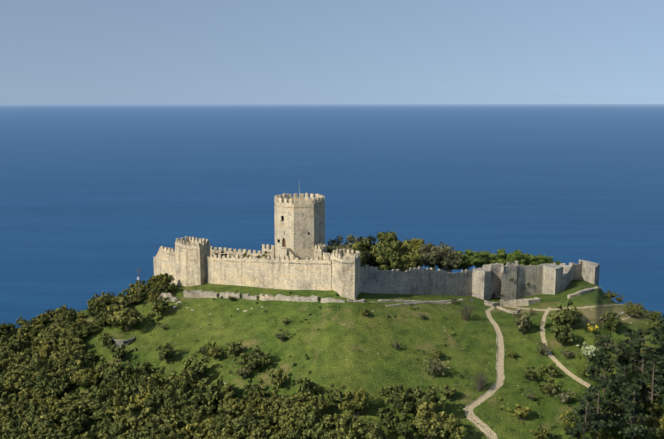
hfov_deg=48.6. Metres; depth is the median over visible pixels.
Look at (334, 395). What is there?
tree
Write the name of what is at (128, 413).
shrub
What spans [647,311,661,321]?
shrub
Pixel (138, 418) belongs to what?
shrub
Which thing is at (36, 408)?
shrub
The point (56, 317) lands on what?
oak
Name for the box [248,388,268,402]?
shrub
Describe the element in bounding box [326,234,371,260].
big vegetation
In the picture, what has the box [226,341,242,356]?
shrub
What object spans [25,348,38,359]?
oak
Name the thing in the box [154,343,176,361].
shrub
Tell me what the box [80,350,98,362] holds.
shrub
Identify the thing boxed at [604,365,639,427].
pine vegetation
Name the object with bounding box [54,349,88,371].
tree
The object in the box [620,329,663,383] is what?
pine vegetation
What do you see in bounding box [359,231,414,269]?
vegetation
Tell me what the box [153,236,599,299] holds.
castle walls
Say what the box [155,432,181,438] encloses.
oak
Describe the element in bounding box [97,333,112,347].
shrub
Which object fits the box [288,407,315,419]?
oak
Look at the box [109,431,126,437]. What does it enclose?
oak
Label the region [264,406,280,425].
shrub
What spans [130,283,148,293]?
oak
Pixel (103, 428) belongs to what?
oak
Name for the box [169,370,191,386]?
shrub
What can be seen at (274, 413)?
shrub
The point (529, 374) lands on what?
shrub
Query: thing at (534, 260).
vegetation
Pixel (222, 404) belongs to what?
shrub
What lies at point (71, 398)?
oak
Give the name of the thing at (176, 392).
oak
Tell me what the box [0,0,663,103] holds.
sky
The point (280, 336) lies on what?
grey vegetation
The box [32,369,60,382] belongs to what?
oak
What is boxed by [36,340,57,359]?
oak
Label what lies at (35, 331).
oak
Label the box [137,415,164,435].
oak
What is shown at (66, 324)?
oak
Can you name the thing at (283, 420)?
tree
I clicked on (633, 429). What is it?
pine vegetation
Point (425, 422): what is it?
oak
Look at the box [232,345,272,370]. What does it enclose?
shrub
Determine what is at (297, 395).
shrub
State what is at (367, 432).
oak
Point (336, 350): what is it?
terrain ground
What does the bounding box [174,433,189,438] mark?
oak
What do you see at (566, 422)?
shrub
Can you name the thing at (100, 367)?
shrub
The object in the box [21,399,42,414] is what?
shrub
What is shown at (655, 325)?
shrub
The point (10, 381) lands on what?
oak
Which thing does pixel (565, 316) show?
tree
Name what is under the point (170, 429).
oak
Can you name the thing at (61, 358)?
oak
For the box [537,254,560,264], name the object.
vegetation
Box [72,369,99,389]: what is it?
oak
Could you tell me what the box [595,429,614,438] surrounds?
oak
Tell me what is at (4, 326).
shrub
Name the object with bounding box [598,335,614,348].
grey vegetation
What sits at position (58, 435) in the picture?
tree
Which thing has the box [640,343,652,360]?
shrub
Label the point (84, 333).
shrub
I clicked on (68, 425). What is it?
shrub
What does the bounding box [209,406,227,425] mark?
shrub
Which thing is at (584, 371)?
shrub
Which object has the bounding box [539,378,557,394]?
shrub
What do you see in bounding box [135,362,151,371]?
shrub
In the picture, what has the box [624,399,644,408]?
shrub
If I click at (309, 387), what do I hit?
tree
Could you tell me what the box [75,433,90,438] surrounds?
shrub
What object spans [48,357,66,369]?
oak
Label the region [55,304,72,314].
shrub
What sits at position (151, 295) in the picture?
shrub
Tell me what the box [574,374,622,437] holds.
pine vegetation
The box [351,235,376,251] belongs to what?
big vegetation
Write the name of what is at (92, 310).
oak
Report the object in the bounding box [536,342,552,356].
grey vegetation
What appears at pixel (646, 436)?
oak
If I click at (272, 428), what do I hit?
shrub
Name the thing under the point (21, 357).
oak
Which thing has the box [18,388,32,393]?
oak
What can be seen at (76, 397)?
shrub
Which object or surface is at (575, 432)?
pine vegetation
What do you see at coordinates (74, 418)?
shrub
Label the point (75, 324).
oak
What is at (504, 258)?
vegetation
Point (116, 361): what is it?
shrub
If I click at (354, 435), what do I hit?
shrub
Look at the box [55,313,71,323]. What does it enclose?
oak
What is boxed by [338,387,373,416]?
oak
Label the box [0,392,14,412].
tree
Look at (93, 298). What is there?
shrub
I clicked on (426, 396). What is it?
oak
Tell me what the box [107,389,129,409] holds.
tree
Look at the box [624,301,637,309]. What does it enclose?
shrub
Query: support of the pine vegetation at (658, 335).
on the terrain ground
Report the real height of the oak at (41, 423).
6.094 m
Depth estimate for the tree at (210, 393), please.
165.18 m
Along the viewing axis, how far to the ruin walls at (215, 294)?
202.45 m
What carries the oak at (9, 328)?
on the terrain ground
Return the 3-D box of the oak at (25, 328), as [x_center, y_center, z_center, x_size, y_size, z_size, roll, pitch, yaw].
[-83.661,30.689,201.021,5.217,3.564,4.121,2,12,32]
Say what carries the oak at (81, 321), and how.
on the terrain ground
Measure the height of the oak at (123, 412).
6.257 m
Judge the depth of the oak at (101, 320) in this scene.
199.57 m
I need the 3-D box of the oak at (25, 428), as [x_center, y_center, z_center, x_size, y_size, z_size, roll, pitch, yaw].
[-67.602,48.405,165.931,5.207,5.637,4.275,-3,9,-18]
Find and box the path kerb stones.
[465,327,497,438]
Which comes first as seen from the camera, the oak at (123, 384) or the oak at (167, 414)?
the oak at (167, 414)
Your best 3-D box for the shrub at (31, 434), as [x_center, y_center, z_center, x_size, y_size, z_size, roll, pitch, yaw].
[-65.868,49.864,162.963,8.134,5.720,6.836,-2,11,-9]
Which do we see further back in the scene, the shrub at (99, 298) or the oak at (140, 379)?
the shrub at (99, 298)
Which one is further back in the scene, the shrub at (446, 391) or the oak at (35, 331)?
the oak at (35, 331)
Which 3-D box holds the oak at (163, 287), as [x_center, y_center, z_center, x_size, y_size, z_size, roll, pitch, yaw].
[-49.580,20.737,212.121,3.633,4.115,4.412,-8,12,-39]
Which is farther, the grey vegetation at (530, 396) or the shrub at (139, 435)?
the grey vegetation at (530, 396)
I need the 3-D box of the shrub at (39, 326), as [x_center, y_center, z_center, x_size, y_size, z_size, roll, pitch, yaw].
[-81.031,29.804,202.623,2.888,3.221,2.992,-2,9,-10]
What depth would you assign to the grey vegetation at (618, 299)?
239.52 m
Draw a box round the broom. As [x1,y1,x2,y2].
[587,324,599,332]
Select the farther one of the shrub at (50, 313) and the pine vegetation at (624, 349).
the shrub at (50, 313)
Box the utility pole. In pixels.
[137,268,141,302]
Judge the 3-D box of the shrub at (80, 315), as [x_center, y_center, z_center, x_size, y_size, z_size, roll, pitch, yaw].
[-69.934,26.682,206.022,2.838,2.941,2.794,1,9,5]
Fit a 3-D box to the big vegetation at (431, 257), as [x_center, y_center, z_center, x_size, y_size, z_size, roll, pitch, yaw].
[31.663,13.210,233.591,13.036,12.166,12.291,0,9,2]
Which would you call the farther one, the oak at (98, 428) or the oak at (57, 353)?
the oak at (57, 353)
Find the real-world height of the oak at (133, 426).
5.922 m
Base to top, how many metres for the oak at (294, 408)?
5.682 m
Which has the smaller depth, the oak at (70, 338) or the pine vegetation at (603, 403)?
the pine vegetation at (603, 403)
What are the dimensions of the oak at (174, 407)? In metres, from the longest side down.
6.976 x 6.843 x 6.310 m
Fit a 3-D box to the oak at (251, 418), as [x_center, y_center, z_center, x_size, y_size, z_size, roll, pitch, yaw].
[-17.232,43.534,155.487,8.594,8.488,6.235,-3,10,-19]
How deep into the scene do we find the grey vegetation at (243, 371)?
172.98 m
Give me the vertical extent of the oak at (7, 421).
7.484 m
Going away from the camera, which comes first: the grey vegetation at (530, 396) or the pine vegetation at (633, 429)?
the pine vegetation at (633, 429)
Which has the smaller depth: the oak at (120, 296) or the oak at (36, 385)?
the oak at (36, 385)
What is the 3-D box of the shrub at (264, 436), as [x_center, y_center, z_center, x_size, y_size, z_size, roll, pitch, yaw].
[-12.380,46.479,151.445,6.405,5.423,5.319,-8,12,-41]
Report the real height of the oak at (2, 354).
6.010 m
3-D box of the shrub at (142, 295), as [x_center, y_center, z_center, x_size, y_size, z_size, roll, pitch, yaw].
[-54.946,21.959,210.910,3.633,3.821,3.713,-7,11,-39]
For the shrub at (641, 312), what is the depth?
216.41 m
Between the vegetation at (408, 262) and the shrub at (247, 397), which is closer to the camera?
the shrub at (247, 397)
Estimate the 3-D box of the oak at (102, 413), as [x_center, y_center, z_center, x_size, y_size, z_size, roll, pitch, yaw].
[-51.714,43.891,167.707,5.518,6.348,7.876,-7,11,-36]
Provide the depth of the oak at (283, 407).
157.99 m
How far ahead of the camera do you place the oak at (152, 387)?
169.04 m
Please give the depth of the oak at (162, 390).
168.16 m
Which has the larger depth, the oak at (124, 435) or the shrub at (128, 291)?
the shrub at (128, 291)
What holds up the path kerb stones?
on the terrain ground
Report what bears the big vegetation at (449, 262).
on the terrain ground
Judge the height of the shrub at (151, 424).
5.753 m
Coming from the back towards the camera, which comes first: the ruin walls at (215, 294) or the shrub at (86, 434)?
the ruin walls at (215, 294)
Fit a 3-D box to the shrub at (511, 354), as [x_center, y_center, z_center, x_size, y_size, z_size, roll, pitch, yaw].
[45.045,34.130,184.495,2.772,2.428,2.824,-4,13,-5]
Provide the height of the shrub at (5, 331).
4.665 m
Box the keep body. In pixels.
[274,201,324,259]
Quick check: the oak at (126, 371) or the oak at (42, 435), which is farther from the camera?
the oak at (126, 371)
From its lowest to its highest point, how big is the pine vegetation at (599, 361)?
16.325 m
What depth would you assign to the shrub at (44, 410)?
168.84 m
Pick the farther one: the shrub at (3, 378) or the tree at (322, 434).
the shrub at (3, 378)
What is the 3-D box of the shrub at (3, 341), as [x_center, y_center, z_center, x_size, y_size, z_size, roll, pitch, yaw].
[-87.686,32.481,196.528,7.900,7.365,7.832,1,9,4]
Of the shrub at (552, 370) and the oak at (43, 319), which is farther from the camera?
the oak at (43, 319)
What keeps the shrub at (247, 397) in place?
on the terrain ground
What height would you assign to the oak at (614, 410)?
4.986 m
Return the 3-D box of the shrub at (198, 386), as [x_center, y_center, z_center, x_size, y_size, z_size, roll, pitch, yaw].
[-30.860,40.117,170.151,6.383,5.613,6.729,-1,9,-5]
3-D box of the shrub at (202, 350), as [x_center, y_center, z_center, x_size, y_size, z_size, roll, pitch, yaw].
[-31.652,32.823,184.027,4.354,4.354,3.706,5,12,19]
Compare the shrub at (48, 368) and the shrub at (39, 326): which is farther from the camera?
the shrub at (39, 326)
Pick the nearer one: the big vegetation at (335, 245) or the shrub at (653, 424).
the shrub at (653, 424)
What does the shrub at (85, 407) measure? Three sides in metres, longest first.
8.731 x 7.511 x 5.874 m
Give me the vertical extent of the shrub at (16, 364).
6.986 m
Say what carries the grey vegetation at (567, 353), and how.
on the terrain ground
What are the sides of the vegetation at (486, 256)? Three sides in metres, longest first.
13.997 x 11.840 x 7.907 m
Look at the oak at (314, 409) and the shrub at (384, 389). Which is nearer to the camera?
the oak at (314, 409)
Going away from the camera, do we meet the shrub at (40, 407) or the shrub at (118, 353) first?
the shrub at (40, 407)
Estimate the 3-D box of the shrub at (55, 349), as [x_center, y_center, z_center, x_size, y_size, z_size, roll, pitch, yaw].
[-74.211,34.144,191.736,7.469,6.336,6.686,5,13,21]
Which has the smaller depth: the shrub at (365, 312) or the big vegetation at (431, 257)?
the shrub at (365, 312)
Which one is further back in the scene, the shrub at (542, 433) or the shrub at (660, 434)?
the shrub at (660, 434)
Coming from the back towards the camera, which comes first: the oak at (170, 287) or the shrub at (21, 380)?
the oak at (170, 287)
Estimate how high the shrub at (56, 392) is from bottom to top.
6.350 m
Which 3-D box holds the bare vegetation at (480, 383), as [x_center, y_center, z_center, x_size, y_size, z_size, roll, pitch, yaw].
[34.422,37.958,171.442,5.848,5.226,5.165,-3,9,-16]
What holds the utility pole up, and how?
on the terrain ground
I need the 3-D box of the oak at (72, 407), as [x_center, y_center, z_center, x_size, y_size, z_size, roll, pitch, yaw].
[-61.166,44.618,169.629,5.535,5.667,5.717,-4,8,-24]
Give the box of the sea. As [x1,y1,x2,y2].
[0,104,663,327]
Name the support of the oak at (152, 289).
on the terrain ground
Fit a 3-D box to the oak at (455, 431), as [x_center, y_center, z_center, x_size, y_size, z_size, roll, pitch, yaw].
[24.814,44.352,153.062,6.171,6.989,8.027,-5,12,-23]
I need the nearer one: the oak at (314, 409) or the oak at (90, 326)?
the oak at (314, 409)
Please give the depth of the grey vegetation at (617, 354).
188.59 m
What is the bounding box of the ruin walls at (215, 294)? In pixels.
[183,286,624,317]
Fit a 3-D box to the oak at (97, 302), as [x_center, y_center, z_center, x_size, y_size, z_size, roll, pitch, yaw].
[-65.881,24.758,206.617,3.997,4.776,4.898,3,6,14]
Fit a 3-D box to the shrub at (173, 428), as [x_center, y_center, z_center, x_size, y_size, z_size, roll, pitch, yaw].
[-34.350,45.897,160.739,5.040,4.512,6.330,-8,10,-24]
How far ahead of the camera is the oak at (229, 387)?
165.96 m
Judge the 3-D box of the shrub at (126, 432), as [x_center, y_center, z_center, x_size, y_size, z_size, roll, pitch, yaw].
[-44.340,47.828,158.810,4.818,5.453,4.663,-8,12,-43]
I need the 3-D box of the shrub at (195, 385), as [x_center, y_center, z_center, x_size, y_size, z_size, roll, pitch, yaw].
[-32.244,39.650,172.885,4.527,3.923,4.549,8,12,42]
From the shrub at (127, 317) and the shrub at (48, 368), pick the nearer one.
the shrub at (48, 368)
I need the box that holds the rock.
[157,292,173,300]
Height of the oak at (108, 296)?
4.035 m
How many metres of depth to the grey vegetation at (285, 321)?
187.04 m
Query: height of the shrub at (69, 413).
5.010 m
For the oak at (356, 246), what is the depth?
208.17 m
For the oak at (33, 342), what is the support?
on the terrain ground
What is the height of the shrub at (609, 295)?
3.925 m
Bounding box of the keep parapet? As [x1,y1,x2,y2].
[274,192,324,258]
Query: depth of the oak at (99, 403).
167.64 m
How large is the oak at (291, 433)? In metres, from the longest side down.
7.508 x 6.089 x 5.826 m
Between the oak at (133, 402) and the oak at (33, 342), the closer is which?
the oak at (133, 402)
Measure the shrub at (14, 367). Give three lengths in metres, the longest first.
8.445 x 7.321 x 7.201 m
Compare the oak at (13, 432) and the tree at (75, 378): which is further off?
the tree at (75, 378)
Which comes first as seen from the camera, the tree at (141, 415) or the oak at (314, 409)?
the oak at (314, 409)
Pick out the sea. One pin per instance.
(98, 199)
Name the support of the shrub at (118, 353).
on the terrain ground
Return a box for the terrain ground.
[0,280,663,438]
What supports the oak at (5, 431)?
on the terrain ground
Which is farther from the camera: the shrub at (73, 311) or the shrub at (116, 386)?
the shrub at (73, 311)
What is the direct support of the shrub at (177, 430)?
on the terrain ground
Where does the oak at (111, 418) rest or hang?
on the terrain ground
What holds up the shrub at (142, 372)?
on the terrain ground
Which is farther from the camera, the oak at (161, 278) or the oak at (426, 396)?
the oak at (161, 278)
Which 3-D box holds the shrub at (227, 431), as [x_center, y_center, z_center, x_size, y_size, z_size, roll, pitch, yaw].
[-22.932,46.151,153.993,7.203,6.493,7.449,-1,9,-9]
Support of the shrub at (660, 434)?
on the terrain ground
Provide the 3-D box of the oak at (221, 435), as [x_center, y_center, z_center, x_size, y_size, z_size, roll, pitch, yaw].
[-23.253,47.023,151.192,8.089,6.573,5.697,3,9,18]
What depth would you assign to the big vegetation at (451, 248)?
246.49 m
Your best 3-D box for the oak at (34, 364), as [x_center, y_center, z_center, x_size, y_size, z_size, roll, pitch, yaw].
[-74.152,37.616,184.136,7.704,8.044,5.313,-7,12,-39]
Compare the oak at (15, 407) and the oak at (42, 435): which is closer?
the oak at (42, 435)
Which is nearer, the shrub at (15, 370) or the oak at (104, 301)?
the shrub at (15, 370)
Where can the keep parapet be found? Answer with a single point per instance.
(318, 200)
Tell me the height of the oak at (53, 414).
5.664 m
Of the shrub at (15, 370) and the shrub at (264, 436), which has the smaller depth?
the shrub at (264, 436)
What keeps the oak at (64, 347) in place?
on the terrain ground
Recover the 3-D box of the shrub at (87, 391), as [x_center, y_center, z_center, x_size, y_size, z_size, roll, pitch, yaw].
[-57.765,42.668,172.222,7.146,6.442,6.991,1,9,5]
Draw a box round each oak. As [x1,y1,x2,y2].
[0,350,8,365]
[0,414,23,437]
[1,322,13,331]
[1,425,23,438]
[3,368,22,393]
[9,335,28,350]
[10,351,33,365]
[10,416,35,438]
[12,392,31,414]
[12,393,36,414]
[14,375,34,389]
[17,325,32,334]
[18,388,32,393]
[19,353,46,374]
[22,423,38,437]
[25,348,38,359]
[27,374,56,392]
[29,387,56,404]
[30,327,40,336]
[31,337,37,346]
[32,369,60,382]
[32,414,61,433]
[35,313,51,326]
[35,430,52,438]
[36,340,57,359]
[43,395,68,413]
[44,349,62,360]
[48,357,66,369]
[48,399,68,416]
[52,354,71,369]
[53,313,60,322]
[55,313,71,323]
[57,399,78,418]
[58,337,86,355]
[58,354,84,371]
[61,320,73,327]
[61,364,85,386]
[61,394,79,409]
[63,325,78,335]
[65,330,82,337]
[66,410,94,434]
[68,333,81,342]
[70,322,83,330]
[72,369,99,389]
[76,317,85,324]
[81,323,98,330]
[86,304,100,317]
[87,420,108,438]
[88,299,103,308]
[88,395,109,418]
[89,382,114,404]
[91,422,114,437]
[92,397,116,421]
[97,312,106,327]
[98,415,132,438]
[100,296,107,303]
[102,409,113,421]
[104,292,114,304]
[109,362,133,381]
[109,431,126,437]
[113,403,140,423]
[114,293,128,301]
[118,378,134,390]
[118,416,138,432]
[119,380,144,400]
[120,387,144,404]
[128,375,147,393]
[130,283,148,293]
[137,373,171,395]
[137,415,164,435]
[142,280,154,289]
[143,390,168,415]
[143,425,168,438]
[146,285,160,294]
[148,273,170,286]
[154,284,167,292]
[155,428,173,438]
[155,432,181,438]
[157,410,172,423]
[159,377,192,401]
[159,384,169,394]
[161,397,189,414]
[163,273,174,282]
[165,282,175,292]
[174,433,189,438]
[179,388,207,410]
[180,404,210,422]
[188,399,207,412]
[204,430,227,438]
[205,415,232,434]
[209,416,234,438]
[215,383,236,402]
[217,401,243,416]
[226,398,247,411]
[231,406,269,432]
[243,398,266,415]
[245,430,269,438]
[247,419,280,438]
[271,433,282,438]
[273,395,297,414]
[283,427,306,438]
[286,399,303,414]
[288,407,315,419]
[294,406,326,438]
[295,412,325,438]
[297,394,327,414]
[299,399,329,415]
[323,412,363,438]
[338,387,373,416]
[346,242,366,267]
[354,420,387,438]
[384,385,420,413]
[407,383,446,412]
[411,402,449,438]
[437,414,466,438]
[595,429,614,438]
[609,406,628,422]
[634,428,652,438]
[639,385,661,401]
[644,398,663,417]
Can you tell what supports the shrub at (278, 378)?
on the terrain ground
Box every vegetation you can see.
[228,360,252,379]
[272,328,287,341]
[280,317,288,324]
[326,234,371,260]
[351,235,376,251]
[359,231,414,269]
[388,340,401,349]
[389,243,423,271]
[401,238,433,253]
[413,242,450,270]
[423,356,449,378]
[438,242,453,256]
[438,250,462,272]
[455,249,487,269]
[459,303,473,320]
[468,372,489,391]
[475,251,496,267]
[487,249,527,265]
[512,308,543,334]
[522,389,536,399]
[524,253,553,265]
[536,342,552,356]
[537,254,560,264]
[552,387,576,403]
[559,349,578,359]
[563,394,605,438]
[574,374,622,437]
[576,342,603,362]
[586,337,621,393]
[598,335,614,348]
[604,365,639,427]
[611,329,641,380]
[611,345,626,355]
[611,383,658,438]
[613,293,624,301]
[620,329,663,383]
[632,353,663,417]
[646,314,663,366]
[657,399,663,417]
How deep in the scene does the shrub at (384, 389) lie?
161.97 m
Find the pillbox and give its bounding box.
[112,335,134,346]
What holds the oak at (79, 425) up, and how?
on the terrain ground
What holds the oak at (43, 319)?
on the terrain ground
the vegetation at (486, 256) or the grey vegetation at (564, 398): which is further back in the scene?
the vegetation at (486, 256)
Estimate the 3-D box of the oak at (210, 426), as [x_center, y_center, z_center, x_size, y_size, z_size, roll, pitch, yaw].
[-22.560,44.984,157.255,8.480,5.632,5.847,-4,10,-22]
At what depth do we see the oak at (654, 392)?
173.08 m
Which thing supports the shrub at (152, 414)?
on the terrain ground
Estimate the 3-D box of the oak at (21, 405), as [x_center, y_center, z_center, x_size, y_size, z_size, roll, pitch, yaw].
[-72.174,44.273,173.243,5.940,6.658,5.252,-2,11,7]
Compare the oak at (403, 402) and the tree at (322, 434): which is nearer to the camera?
the tree at (322, 434)
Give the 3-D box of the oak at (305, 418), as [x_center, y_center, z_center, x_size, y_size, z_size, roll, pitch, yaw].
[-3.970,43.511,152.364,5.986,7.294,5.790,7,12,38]
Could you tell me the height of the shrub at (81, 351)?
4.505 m
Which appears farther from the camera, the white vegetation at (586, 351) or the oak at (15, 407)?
the white vegetation at (586, 351)
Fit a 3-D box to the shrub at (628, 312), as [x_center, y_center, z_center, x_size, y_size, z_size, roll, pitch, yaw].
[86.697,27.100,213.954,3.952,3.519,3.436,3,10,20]
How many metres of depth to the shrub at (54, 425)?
164.95 m
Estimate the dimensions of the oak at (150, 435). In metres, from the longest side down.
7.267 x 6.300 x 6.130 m
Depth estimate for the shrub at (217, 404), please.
165.33 m
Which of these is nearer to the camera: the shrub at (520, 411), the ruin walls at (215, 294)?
the shrub at (520, 411)
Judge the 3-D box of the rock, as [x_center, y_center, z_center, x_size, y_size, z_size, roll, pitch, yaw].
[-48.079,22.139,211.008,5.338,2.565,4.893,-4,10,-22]
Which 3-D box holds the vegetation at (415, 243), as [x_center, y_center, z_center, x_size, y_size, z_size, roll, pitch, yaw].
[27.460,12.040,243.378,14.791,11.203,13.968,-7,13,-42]
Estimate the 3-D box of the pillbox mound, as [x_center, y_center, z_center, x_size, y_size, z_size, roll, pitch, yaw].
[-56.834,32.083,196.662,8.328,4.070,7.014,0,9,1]
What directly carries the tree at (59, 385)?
on the terrain ground
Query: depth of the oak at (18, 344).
193.60 m
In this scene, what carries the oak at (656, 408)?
on the terrain ground
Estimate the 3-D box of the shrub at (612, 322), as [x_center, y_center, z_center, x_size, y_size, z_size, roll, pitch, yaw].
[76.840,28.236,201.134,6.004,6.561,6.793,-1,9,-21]
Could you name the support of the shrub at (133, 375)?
on the terrain ground
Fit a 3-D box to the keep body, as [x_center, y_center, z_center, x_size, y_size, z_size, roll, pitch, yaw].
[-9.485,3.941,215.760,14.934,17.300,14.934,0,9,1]
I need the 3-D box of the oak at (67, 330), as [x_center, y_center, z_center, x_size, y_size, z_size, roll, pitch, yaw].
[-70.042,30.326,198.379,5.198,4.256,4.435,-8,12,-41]
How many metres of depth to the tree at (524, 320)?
192.71 m
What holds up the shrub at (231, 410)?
on the terrain ground
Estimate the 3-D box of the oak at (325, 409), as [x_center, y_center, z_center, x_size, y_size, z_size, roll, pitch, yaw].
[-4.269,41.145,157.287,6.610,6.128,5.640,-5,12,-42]
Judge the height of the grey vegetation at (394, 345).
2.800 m
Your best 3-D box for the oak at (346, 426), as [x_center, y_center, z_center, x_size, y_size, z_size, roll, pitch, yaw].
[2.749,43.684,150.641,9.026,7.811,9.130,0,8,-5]
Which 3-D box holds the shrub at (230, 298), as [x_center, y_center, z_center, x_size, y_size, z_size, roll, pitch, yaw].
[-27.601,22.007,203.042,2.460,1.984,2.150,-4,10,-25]
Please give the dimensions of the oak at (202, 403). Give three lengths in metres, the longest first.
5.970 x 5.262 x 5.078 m
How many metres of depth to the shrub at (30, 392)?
174.37 m
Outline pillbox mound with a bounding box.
[109,332,129,344]
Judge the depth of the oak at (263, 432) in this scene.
151.21 m
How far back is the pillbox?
192.46 m
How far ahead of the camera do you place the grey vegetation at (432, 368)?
171.99 m
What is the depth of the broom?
192.98 m
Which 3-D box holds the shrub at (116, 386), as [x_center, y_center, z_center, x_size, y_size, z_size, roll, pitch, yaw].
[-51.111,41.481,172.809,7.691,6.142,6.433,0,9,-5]
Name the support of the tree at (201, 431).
on the terrain ground
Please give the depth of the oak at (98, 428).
160.24 m
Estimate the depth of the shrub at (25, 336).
197.65 m
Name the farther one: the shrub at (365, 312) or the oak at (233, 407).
the shrub at (365, 312)
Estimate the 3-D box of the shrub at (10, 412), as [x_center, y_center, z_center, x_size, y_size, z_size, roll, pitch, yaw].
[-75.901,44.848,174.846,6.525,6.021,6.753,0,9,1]
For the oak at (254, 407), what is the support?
on the terrain ground
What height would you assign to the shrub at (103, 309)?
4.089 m
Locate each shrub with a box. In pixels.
[0,322,7,335]
[0,324,14,335]
[0,329,11,345]
[0,338,16,351]
[0,370,7,389]
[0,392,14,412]
[0,395,12,415]
[2,350,21,363]
[6,360,29,376]
[7,349,36,371]
[8,355,30,366]
[13,330,33,340]
[16,316,30,325]
[16,370,34,388]
[21,391,37,402]
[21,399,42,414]
[22,403,47,427]
[22,404,52,430]
[23,411,56,426]
[25,407,38,417]
[27,397,59,423]
[27,430,39,438]
[28,361,56,378]
[31,338,58,351]
[32,322,42,329]
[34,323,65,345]
[38,388,63,403]
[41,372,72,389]
[43,415,66,432]
[44,309,54,319]
[47,309,55,317]
[47,424,68,438]
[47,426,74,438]
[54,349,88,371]
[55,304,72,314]
[60,410,79,423]
[61,414,70,429]
[64,414,79,427]
[66,309,77,316]
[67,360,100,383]
[71,344,86,355]
[72,389,90,399]
[73,392,93,414]
[75,327,92,337]
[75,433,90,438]
[77,310,85,317]
[79,388,94,412]
[79,432,91,438]
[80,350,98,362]
[87,293,99,302]
[89,323,98,334]
[93,357,109,372]
[97,292,105,300]
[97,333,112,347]
[98,303,106,312]
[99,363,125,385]
[99,382,119,392]
[104,297,153,330]
[105,401,126,418]
[106,394,128,410]
[107,359,131,378]
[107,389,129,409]
[110,344,130,362]
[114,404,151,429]
[115,405,139,428]
[117,430,131,438]
[121,287,135,295]
[126,411,154,425]
[127,429,146,438]
[128,294,142,303]
[130,368,148,380]
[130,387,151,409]
[131,362,155,381]
[135,289,145,298]
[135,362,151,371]
[142,422,157,435]
[144,296,168,314]
[145,374,170,391]
[147,292,157,300]
[148,410,169,425]
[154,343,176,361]
[159,419,186,437]
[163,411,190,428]
[165,423,184,431]
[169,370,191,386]
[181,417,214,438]
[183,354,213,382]
[189,379,201,389]
[191,382,211,395]
[191,405,214,424]
[195,342,213,355]
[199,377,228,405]
[206,426,232,438]
[207,341,226,359]
[209,400,221,412]
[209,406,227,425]
[217,398,245,418]
[218,394,230,409]
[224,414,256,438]
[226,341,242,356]
[228,295,235,301]
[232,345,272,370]
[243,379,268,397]
[243,395,265,406]
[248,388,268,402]
[257,406,278,421]
[260,409,279,426]
[260,433,281,438]
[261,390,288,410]
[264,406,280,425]
[264,425,278,436]
[269,368,290,389]
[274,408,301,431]
[288,392,306,412]
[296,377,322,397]
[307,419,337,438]
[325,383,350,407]
[336,434,360,438]
[360,308,370,315]
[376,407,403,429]
[379,384,403,406]
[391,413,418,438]
[430,348,443,358]
[438,385,456,398]
[507,349,516,358]
[507,403,531,419]
[520,366,541,381]
[529,425,550,438]
[539,362,560,378]
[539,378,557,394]
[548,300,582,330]
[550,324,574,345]
[559,410,587,427]
[580,364,596,377]
[600,311,628,331]
[603,290,614,300]
[623,307,637,315]
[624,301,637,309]
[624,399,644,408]
[636,307,647,316]
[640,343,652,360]
[644,417,663,428]
[645,319,662,330]
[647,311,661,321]
[652,414,663,428]
[654,425,663,438]
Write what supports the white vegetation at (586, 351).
on the terrain ground
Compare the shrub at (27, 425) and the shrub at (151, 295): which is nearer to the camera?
the shrub at (27, 425)
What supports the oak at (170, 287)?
on the terrain ground
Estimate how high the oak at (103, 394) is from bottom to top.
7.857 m
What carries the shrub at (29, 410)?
on the terrain ground
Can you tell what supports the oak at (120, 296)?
on the terrain ground
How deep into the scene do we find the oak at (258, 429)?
152.38 m
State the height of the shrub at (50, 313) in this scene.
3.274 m
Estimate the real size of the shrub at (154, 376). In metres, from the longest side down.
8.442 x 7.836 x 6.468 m
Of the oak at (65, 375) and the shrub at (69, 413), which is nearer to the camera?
the shrub at (69, 413)
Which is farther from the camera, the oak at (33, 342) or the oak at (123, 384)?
the oak at (33, 342)
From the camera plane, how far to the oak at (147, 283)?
215.43 m
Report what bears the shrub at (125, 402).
on the terrain ground
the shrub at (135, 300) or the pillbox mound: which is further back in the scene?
the shrub at (135, 300)
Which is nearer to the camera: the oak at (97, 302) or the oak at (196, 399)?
the oak at (196, 399)
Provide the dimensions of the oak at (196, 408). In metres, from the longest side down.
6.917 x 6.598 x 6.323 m
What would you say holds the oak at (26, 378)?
on the terrain ground
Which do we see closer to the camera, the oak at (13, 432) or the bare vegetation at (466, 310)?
the oak at (13, 432)
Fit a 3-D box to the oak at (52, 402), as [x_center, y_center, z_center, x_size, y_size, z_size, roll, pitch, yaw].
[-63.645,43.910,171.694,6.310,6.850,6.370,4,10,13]
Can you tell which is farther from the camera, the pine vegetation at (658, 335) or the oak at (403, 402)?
the pine vegetation at (658, 335)
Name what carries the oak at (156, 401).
on the terrain ground
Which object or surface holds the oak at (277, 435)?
on the terrain ground
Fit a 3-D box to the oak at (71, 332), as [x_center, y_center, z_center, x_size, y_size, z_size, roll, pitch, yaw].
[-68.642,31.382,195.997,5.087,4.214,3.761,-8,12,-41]
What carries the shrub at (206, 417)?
on the terrain ground

